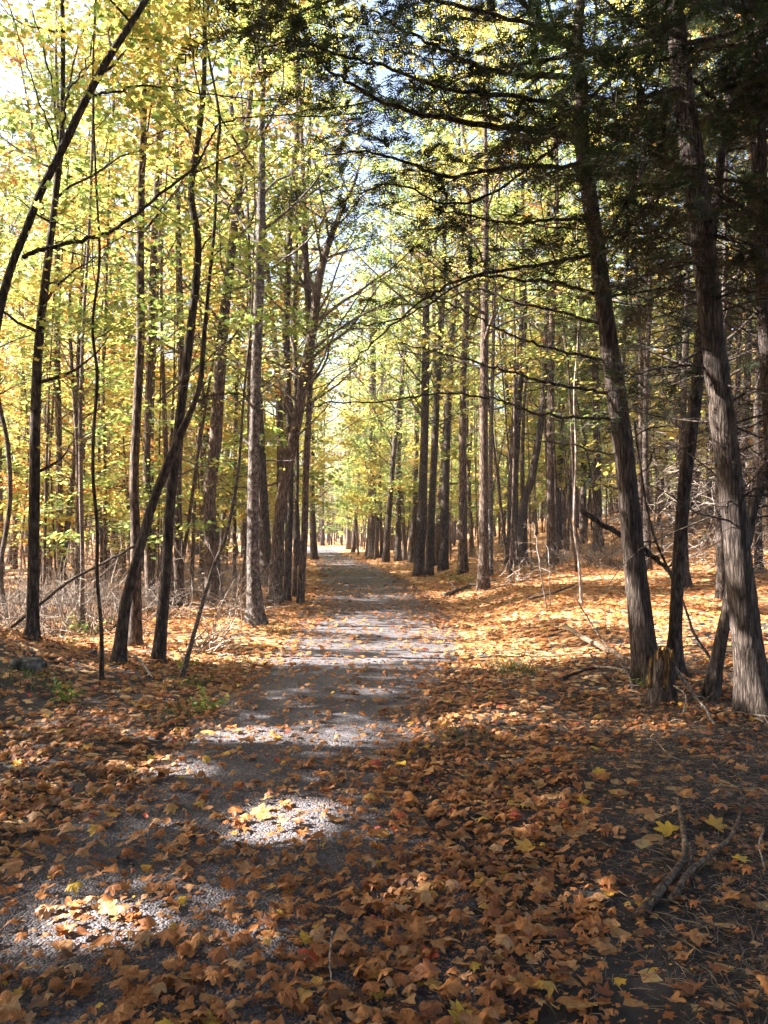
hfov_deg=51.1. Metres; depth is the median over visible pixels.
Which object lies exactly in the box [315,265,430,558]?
maple tree
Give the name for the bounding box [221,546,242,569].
leafless shrub
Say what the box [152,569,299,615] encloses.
leafless shrub
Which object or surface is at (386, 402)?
maple tree
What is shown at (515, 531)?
bare sapling
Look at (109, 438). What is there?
bare sapling
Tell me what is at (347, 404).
maple tree
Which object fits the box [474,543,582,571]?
leafless shrub
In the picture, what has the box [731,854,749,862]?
fallen leaf
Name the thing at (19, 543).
dead shrub
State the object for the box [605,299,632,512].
maple tree
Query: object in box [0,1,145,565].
maple tree
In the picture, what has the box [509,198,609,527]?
maple tree
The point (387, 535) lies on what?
maple tree
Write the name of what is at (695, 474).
bare sapling
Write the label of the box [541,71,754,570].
conifer tree
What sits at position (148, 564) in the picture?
maple tree
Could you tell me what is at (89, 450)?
young maple
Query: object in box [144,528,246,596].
dead shrub
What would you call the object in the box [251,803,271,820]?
fallen leaf
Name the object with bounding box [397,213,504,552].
maple tree
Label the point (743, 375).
maple tree
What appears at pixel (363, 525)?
bare sapling
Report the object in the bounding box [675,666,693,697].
leaning branch
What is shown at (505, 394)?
maple tree
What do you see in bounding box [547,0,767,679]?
conifer tree
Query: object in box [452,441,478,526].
young maple
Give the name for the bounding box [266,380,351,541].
young maple
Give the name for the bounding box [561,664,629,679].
fallen branch
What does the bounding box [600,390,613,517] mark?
bare sapling
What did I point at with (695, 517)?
leafless shrub
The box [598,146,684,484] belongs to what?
maple tree
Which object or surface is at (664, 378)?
maple tree
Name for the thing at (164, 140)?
maple tree
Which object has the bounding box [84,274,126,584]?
bare sapling
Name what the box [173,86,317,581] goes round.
maple tree
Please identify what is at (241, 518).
maple tree
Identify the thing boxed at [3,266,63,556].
maple tree
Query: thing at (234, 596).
sapling
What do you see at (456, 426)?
young maple
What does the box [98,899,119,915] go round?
fallen leaf
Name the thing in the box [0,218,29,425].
maple tree
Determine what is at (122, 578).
leafless shrub
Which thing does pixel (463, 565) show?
maple tree
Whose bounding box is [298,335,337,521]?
maple tree
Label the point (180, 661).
leafy plant
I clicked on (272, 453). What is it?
young maple
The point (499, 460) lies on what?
bare sapling
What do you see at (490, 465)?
maple tree
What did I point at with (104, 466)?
bare sapling
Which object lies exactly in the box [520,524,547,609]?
sapling
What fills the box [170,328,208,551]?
maple tree
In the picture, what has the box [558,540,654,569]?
leafless shrub
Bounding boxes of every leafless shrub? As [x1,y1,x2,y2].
[0,535,124,637]
[0,557,157,636]
[0,563,190,636]
[0,574,67,627]
[0,587,85,629]
[0,588,106,632]
[0,593,70,627]
[0,601,69,639]
[2,576,43,619]
[3,533,27,585]
[3,553,21,588]
[4,564,107,618]
[6,556,92,591]
[6,560,75,611]
[8,568,124,590]
[11,560,94,602]
[14,563,107,616]
[15,591,116,634]
[17,541,189,639]
[25,578,110,603]
[46,543,123,603]
[52,550,217,620]
[70,547,128,580]
[72,584,178,618]
[76,563,158,610]
[84,551,232,599]
[87,553,193,616]
[102,565,156,607]
[115,547,204,583]
[142,566,201,602]
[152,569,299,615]
[155,567,241,591]
[174,558,290,604]
[184,570,239,599]
[186,545,246,581]
[189,561,296,603]
[202,548,262,588]
[220,554,246,585]
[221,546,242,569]
[259,561,298,587]
[396,539,425,566]
[449,539,476,558]
[455,538,529,562]
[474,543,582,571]
[493,546,544,564]
[495,514,545,547]
[513,547,586,572]
[519,536,591,568]
[540,514,674,565]
[541,520,622,568]
[543,521,620,561]
[551,546,614,561]
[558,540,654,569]
[588,503,619,532]
[663,498,714,530]
[752,503,767,550]
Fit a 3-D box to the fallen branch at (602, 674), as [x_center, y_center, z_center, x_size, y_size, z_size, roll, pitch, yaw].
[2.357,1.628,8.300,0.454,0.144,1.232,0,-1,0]
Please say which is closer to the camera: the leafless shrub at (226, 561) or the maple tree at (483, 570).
the maple tree at (483, 570)
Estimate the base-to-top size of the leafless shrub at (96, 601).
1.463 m
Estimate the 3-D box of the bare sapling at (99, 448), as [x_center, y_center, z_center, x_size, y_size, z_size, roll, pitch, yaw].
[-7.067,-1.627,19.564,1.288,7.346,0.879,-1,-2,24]
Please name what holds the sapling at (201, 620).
on the ground at (628, 1011)
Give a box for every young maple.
[0,432,20,451]
[11,391,111,546]
[40,370,90,562]
[53,378,102,566]
[63,357,185,515]
[63,382,128,522]
[118,351,209,552]
[123,404,199,565]
[199,345,305,551]
[223,419,309,549]
[245,415,276,520]
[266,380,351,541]
[266,411,329,505]
[323,413,388,554]
[331,469,364,535]
[335,387,409,559]
[346,460,367,549]
[363,424,427,555]
[384,471,411,536]
[389,394,458,546]
[439,428,477,523]
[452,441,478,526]
[471,463,501,523]
[493,329,579,489]
[499,370,577,554]
[501,444,544,520]
[510,302,607,550]
[532,443,566,517]
[555,356,614,489]
[577,328,671,476]
[587,354,672,476]
[652,309,740,506]
[652,421,675,508]
[656,421,675,505]
[674,376,752,504]
[687,366,753,465]
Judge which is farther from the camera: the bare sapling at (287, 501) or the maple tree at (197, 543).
the maple tree at (197, 543)
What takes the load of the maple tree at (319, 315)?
on the ground at (628, 1011)
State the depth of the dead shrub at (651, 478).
22.20 m
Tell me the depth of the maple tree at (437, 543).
33.84 m
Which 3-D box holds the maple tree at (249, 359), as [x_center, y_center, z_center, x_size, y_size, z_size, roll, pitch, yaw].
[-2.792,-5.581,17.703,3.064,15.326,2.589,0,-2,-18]
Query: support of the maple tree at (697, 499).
on the ground at (628, 1011)
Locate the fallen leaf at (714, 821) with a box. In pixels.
[704,814,727,832]
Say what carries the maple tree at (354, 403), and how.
on the ground at (628, 1011)
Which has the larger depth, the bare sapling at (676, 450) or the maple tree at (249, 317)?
the bare sapling at (676, 450)
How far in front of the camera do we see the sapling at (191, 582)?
12.98 m
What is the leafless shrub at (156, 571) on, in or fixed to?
on the ground at (628, 1011)
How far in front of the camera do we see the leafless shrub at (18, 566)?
20.13 m
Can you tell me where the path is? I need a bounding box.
[0,544,507,1023]
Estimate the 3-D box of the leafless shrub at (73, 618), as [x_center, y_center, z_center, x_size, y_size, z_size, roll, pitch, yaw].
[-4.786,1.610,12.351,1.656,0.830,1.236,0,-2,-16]
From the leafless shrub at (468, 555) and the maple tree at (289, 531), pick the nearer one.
the maple tree at (289, 531)
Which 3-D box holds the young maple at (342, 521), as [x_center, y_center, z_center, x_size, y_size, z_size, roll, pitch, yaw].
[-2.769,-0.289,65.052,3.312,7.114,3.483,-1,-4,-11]
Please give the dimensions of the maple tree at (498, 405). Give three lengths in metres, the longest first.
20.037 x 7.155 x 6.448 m
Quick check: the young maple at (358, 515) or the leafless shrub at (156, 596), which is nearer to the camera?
the leafless shrub at (156, 596)
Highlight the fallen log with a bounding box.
[562,623,630,664]
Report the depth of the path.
4.06 m
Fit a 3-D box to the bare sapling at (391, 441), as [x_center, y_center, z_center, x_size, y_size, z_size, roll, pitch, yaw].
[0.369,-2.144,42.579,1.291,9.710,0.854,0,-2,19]
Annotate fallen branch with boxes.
[1,544,135,635]
[55,694,106,710]
[133,654,153,677]
[329,931,333,989]
[439,578,495,596]
[531,583,576,598]
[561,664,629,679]
[586,654,643,686]
[594,665,625,671]
[657,741,692,763]
[693,693,715,726]
[758,830,764,868]
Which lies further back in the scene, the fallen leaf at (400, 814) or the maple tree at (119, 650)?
the maple tree at (119, 650)
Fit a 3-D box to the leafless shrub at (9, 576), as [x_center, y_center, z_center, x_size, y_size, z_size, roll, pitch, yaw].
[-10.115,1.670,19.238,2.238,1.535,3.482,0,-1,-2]
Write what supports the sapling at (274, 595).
on the ground at (628, 1011)
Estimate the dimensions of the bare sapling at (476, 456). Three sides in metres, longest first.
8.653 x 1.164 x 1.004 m
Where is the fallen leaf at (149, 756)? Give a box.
[147,754,156,759]
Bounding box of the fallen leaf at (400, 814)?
[396,812,407,818]
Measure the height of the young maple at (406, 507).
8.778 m
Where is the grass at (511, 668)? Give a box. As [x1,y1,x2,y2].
[0,550,563,747]
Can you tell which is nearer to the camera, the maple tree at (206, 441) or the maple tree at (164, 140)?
the maple tree at (206, 441)
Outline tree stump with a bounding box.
[645,645,678,707]
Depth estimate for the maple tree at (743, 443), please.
22.75 m
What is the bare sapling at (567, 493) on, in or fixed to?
on the ground at (628, 1011)
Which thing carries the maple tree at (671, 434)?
on the ground at (628, 1011)
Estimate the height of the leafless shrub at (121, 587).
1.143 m
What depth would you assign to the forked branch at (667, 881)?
3.52 m
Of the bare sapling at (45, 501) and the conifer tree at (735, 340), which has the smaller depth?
the bare sapling at (45, 501)
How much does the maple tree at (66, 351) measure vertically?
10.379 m
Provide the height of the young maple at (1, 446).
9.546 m
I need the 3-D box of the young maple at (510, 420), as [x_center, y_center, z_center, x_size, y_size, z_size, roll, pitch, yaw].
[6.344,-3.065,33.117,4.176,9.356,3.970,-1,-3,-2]
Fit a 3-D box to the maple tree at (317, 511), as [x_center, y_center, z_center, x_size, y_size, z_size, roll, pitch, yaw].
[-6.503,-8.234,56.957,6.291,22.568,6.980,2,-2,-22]
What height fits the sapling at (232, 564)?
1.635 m
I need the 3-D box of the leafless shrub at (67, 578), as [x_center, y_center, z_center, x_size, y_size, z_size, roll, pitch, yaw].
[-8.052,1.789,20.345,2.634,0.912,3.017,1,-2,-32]
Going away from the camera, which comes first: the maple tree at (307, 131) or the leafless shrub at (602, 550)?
the leafless shrub at (602, 550)
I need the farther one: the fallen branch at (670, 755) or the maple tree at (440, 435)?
the maple tree at (440, 435)
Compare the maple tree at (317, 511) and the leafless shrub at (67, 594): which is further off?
the maple tree at (317, 511)
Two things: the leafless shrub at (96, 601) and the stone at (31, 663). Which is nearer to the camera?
the stone at (31, 663)
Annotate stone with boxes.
[7,657,47,672]
[80,650,97,656]
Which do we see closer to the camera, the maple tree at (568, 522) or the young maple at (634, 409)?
the maple tree at (568, 522)
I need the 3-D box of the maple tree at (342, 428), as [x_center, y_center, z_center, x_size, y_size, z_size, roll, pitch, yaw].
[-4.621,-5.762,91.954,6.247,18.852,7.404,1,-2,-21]
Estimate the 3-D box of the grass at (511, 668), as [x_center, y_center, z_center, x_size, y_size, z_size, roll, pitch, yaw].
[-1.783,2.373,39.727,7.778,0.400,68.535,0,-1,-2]
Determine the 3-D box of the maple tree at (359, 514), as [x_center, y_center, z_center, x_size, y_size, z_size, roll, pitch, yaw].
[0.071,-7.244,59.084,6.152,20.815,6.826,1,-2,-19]
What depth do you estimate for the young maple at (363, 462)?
44.20 m
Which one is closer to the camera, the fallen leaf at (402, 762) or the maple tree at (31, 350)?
the fallen leaf at (402, 762)
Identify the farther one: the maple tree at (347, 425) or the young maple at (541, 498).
the maple tree at (347, 425)
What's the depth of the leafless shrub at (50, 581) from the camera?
16.93 m
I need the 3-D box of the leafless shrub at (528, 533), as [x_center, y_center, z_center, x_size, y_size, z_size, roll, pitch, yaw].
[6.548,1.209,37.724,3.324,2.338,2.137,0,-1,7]
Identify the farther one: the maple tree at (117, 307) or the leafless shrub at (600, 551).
the maple tree at (117, 307)
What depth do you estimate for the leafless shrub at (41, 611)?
12.34 m
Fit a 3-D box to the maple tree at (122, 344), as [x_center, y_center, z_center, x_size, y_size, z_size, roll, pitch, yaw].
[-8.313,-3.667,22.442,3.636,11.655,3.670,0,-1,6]
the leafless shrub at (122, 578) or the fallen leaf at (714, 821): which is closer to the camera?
the fallen leaf at (714, 821)
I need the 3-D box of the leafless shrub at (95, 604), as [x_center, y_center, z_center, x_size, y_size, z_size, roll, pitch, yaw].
[-4.033,1.320,11.684,2.822,2.034,1.814,0,-1,6]
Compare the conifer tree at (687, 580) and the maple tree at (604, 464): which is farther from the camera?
the maple tree at (604, 464)
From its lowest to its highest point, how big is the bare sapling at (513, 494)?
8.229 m
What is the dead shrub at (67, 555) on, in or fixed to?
on the ground at (628, 1011)
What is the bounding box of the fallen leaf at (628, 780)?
[623,775,637,783]
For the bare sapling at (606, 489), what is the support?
on the ground at (628, 1011)
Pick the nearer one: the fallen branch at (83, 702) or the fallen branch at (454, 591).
the fallen branch at (83, 702)
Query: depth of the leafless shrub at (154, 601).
14.13 m
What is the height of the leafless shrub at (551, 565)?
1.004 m
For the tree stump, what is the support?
on the ground at (628, 1011)
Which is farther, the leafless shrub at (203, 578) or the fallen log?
the leafless shrub at (203, 578)
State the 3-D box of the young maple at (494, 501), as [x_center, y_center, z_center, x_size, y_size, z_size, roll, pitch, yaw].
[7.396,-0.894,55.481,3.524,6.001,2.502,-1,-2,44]
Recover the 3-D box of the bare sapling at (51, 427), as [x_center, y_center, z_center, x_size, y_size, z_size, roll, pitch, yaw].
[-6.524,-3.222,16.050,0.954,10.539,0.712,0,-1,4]
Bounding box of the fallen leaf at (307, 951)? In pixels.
[297,945,316,962]
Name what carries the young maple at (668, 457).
on the ground at (628, 1011)
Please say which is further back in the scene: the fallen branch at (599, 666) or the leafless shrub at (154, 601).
the leafless shrub at (154, 601)
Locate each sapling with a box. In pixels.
[0,358,26,569]
[11,285,43,495]
[17,239,43,584]
[20,239,73,603]
[24,316,63,580]
[29,257,70,588]
[39,101,88,601]
[82,133,139,593]
[83,300,125,588]
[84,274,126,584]
[86,353,113,503]
[139,298,188,603]
[153,321,177,599]
[161,236,190,444]
[161,271,254,569]
[168,595,227,646]
[174,542,199,622]
[184,297,204,584]
[194,315,211,431]
[196,541,233,621]
[199,563,252,628]
[213,533,245,603]
[219,450,243,558]
[224,228,278,594]
[224,419,240,568]
[232,334,280,582]
[234,554,245,609]
[261,574,299,613]
[266,406,301,530]
[283,338,305,559]
[360,501,366,539]
[380,380,395,560]
[406,441,413,548]
[427,409,454,548]
[450,422,458,559]
[452,247,512,567]
[457,367,478,557]
[471,388,478,517]
[473,436,475,539]
[477,397,512,505]
[488,418,499,546]
[489,272,542,577]
[492,243,520,564]
[494,412,507,515]
[512,259,534,569]
[520,320,577,504]
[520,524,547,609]
[525,331,565,562]
[525,543,552,605]
[536,293,591,571]
[541,477,542,532]
[545,301,580,553]
[551,279,596,561]
[556,364,610,501]
[565,402,581,544]
[576,388,608,532]
[587,438,592,530]
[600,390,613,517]
[605,411,608,531]
[620,270,663,553]
[648,197,705,479]
[648,360,670,531]
[656,312,682,527]
[662,344,672,526]
[688,360,702,515]
[692,395,703,518]
[699,139,744,468]
[740,424,767,539]
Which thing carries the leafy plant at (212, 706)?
on the ground at (628, 1011)
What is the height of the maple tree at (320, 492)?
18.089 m
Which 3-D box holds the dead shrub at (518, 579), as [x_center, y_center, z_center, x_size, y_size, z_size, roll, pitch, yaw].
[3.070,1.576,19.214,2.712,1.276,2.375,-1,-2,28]
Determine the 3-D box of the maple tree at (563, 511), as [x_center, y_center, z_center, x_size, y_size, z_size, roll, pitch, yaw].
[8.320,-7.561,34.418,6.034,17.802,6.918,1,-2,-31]
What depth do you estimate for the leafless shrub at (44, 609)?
12.08 m
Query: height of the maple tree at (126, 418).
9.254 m
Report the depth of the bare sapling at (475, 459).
32.52 m
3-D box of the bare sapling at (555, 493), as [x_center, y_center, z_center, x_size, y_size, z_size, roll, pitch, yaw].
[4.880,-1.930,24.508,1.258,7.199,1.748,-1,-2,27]
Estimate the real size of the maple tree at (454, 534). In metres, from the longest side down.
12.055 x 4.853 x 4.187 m
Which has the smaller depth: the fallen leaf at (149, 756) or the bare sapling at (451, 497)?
the fallen leaf at (149, 756)
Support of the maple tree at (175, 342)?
on the ground at (628, 1011)
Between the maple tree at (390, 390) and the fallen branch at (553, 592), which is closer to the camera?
the fallen branch at (553, 592)
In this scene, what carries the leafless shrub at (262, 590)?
on the ground at (628, 1011)
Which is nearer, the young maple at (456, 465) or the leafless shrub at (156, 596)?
the leafless shrub at (156, 596)
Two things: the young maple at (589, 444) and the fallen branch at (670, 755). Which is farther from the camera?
the young maple at (589, 444)
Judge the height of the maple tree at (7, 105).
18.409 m
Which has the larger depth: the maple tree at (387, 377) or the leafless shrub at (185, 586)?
the maple tree at (387, 377)
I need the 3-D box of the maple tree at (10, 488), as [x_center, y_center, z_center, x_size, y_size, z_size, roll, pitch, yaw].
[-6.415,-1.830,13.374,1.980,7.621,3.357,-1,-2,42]
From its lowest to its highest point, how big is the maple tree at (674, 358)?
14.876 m
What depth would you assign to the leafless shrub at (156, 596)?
14.91 m
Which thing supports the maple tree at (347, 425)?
on the ground at (628, 1011)
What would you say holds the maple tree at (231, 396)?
on the ground at (628, 1011)
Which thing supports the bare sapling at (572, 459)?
on the ground at (628, 1011)
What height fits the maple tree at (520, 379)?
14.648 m
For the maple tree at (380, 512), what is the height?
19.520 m
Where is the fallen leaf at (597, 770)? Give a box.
[592,767,605,774]
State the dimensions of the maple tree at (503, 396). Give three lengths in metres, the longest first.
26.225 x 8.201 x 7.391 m
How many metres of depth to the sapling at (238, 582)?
15.20 m
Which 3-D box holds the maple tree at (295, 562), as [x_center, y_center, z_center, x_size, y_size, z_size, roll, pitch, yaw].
[-2.046,-5.386,19.448,3.815,15.078,2.930,0,-1,0]
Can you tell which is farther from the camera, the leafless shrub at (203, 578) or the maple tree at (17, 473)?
the maple tree at (17, 473)
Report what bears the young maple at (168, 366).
on the ground at (628, 1011)
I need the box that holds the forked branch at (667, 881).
[631,797,741,921]
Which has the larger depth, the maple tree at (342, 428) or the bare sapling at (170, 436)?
the maple tree at (342, 428)
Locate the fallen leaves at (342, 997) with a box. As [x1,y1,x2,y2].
[0,503,767,1023]
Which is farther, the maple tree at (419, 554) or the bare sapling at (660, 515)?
the maple tree at (419, 554)
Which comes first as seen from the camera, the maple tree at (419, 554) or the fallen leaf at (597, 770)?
the fallen leaf at (597, 770)
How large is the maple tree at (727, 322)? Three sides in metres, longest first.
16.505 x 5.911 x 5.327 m
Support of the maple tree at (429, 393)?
on the ground at (628, 1011)
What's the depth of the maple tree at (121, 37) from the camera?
7.57 m
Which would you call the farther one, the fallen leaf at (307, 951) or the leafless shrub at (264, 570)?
the leafless shrub at (264, 570)
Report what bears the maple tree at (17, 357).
on the ground at (628, 1011)
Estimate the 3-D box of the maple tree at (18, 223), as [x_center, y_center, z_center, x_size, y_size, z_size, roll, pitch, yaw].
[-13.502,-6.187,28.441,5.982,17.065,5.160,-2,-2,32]
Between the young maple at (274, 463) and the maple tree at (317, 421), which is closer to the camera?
the young maple at (274, 463)
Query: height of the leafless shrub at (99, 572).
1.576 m
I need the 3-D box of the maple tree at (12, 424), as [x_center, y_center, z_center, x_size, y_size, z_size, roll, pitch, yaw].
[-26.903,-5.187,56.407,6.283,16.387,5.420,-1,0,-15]
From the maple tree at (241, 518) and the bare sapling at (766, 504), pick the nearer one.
the bare sapling at (766, 504)
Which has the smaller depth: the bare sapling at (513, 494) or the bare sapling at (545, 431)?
the bare sapling at (513, 494)
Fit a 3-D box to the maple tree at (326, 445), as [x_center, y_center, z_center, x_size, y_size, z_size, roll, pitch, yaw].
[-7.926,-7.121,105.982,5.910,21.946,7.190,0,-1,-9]
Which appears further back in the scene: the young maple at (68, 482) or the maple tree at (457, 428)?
the maple tree at (457, 428)
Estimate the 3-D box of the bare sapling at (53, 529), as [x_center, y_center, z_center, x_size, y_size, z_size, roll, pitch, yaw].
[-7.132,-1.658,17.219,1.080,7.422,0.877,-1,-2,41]
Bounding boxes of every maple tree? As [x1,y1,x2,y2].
[0,0,124,407]
[0,0,137,598]
[0,0,210,641]
[0,0,227,684]
[0,0,380,330]
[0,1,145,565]
[0,8,68,499]
[0,10,146,573]
[0,78,185,565]
[0,109,73,574]
[0,110,170,609]
[0,114,99,565]
[0,133,44,541]
[0,143,53,450]
[0,150,159,588]
[0,167,34,516]
[0,179,62,568]
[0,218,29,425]
[0,219,87,621]
[0,223,120,554]
[0,289,63,481]
[0,322,72,573]
[3,210,65,517]
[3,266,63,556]
[3,352,22,522]
[5,172,147,547]
[13,0,202,632]
[18,158,183,573]
[25,52,194,573]
[31,0,187,570]
[37,0,240,647]
[37,214,135,527]
[50,0,255,605]
[59,0,346,663]
[63,339,94,520]
[64,25,264,573]
[65,0,308,579]
[67,227,169,569]
[72,0,302,605]
[74,0,371,664]
[85,312,173,557]
[89,137,211,565]
[89,217,154,458]
[89,248,143,522]
[96,107,266,606]
[100,288,170,437]
[110,348,159,559]
[122,0,342,585]
[125,9,366,575]
[131,0,418,625]
[131,87,272,535]
[144,0,334,604]
[144,106,282,573]
[144,215,229,522]
[145,136,304,450]
[151,216,247,594]
[155,217,247,581]
[155,295,207,554]
[167,160,301,556]
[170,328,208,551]
[172,104,321,677]
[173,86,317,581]
[182,0,377,601]
[186,124,452,604]
[187,16,305,451]
[191,146,292,560]
[204,0,442,604]
[212,299,282,557]
[221,0,407,511]
[221,2,377,596]
[222,113,351,563]
[263,172,347,448]
[266,238,325,552]
[270,282,362,559]
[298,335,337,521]
[301,330,357,545]
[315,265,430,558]
[315,269,399,552]
[315,399,337,494]
[315,399,342,541]
[318,400,343,539]
[320,319,387,549]
[323,134,527,576]
[325,326,367,520]
[326,380,364,537]
[333,61,513,564]
[333,161,446,555]
[334,350,382,517]
[334,384,367,541]
[335,369,378,513]
[337,160,461,561]
[338,287,419,549]
[342,235,415,557]
[348,271,431,549]
[352,141,515,575]
[353,232,445,549]
[355,326,411,457]
[360,354,410,468]
[361,12,554,571]
[363,273,431,560]
[364,0,617,574]
[365,335,410,514]
[365,404,413,559]
[367,137,517,565]
[371,260,471,561]
[383,0,633,591]
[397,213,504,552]
[398,286,489,524]
[402,321,459,479]
[404,247,479,520]
[405,186,507,556]
[410,198,530,517]
[418,76,549,576]
[421,140,588,564]
[428,256,479,541]
[429,355,478,539]
[432,183,518,542]
[439,381,478,545]
[445,165,571,519]
[452,0,694,564]
[455,330,505,536]
[458,213,555,517]
[469,339,504,479]
[470,188,553,547]
[480,151,570,429]
[489,139,602,564]
[493,146,658,539]
[494,273,539,527]
[496,277,556,523]
[503,168,645,548]
[505,289,545,503]
[507,0,685,551]
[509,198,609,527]
[513,97,657,543]
[527,202,628,605]
[528,192,615,550]
[540,82,671,486]
[543,250,633,501]
[546,0,714,527]
[580,343,616,513]
[581,189,692,420]
[597,29,746,513]
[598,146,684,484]
[599,170,669,511]
[600,3,761,497]
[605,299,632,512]
[629,25,755,514]
[651,342,692,508]
[658,16,756,493]
[667,53,767,465]
[670,173,765,505]
[691,14,762,442]
[721,246,755,499]
[731,154,755,459]
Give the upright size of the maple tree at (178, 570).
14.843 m
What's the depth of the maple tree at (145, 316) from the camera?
35.32 m
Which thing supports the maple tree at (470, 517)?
on the ground at (628, 1011)
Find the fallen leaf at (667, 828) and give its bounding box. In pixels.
[653,821,679,836]
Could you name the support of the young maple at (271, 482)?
on the ground at (628, 1011)
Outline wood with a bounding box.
[3,393,747,551]
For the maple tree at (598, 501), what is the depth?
26.51 m
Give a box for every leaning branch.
[578,507,679,572]
[633,421,709,659]
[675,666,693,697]
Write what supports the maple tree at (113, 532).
on the ground at (628, 1011)
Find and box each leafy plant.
[47,678,85,703]
[61,611,111,633]
[170,649,199,667]
[187,685,228,712]
[443,568,476,582]
[629,675,647,687]
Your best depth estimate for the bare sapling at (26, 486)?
21.55 m
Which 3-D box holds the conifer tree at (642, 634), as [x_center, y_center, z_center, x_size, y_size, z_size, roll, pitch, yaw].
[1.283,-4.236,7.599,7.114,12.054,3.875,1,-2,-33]
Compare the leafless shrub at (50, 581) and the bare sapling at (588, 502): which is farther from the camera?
the bare sapling at (588, 502)
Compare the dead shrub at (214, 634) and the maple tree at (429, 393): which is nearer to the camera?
the dead shrub at (214, 634)
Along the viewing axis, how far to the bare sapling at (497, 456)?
28.66 m
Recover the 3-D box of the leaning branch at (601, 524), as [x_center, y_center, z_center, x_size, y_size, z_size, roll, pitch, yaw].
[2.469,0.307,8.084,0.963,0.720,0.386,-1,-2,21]
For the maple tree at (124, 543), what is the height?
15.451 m
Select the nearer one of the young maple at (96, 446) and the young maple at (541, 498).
the young maple at (96, 446)
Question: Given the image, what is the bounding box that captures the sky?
[0,0,767,532]
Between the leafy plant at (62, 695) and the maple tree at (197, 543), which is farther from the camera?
the maple tree at (197, 543)
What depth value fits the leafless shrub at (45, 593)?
14.07 m
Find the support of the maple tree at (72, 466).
on the ground at (628, 1011)
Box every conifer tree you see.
[166,0,767,684]
[330,0,767,720]
[463,0,767,549]
[533,85,706,553]
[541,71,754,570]
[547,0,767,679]
[548,6,762,588]
[597,3,767,601]
[624,53,767,574]
[654,67,765,541]
[675,4,767,700]
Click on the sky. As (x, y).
(380, 75)
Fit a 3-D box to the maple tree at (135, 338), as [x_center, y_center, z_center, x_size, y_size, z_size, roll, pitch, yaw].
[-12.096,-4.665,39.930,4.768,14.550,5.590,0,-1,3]
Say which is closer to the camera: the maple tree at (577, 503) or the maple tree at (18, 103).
the maple tree at (18, 103)
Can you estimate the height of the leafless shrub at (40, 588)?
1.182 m
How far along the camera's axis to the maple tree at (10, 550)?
35.74 m
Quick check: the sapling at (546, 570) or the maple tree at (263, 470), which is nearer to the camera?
the sapling at (546, 570)
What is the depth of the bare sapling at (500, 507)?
24.45 m
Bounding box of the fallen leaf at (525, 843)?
[514,838,539,851]
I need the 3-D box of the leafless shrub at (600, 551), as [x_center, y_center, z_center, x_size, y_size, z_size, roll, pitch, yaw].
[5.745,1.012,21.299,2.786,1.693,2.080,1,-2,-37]
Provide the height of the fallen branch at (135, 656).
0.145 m
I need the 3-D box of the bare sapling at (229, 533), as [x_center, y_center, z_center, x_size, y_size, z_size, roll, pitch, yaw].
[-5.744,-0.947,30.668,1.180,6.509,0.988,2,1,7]
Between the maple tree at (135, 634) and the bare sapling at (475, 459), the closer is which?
the maple tree at (135, 634)
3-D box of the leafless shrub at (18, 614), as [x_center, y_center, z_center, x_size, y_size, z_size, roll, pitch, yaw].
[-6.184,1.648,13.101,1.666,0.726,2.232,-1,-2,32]
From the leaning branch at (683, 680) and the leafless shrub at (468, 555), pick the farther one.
the leafless shrub at (468, 555)
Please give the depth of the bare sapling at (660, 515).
22.50 m
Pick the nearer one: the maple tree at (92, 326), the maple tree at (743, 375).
the maple tree at (92, 326)
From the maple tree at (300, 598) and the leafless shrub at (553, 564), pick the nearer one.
the maple tree at (300, 598)
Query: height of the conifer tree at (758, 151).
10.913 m
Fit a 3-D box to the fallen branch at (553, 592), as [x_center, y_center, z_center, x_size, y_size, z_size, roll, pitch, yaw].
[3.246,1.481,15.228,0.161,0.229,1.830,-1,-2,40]
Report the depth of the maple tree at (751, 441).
21.16 m
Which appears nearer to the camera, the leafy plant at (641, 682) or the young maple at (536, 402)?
the leafy plant at (641, 682)
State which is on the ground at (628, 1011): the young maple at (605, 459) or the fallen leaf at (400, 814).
the young maple at (605, 459)
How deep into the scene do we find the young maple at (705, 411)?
31.99 m
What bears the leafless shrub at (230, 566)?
on the ground at (628, 1011)
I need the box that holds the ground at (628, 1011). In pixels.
[0,505,767,1023]
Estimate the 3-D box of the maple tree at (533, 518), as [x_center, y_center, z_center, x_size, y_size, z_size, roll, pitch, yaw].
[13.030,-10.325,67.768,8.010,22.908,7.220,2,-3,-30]
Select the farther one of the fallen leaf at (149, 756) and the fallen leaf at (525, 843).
the fallen leaf at (149, 756)
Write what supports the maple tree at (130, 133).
on the ground at (628, 1011)
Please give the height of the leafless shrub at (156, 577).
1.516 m
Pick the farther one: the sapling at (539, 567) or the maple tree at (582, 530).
the maple tree at (582, 530)
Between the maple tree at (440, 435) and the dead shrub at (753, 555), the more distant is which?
the maple tree at (440, 435)
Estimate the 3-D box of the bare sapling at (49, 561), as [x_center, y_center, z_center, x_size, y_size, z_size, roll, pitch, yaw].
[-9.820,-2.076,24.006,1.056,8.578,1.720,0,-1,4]
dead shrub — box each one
[0,517,53,590]
[2,513,128,578]
[66,492,161,583]
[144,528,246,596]
[169,573,289,621]
[183,605,268,655]
[464,552,562,587]
[578,410,752,555]
[610,662,713,723]
[635,409,751,570]
[690,424,767,578]
[697,696,767,723]
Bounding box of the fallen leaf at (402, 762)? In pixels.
[395,760,406,764]
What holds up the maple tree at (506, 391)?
on the ground at (628, 1011)
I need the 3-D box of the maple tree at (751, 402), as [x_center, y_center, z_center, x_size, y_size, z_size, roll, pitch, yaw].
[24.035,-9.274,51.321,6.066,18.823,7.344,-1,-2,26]
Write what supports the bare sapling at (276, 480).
on the ground at (628, 1011)
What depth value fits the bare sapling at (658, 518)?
30.02 m
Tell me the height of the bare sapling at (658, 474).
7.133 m

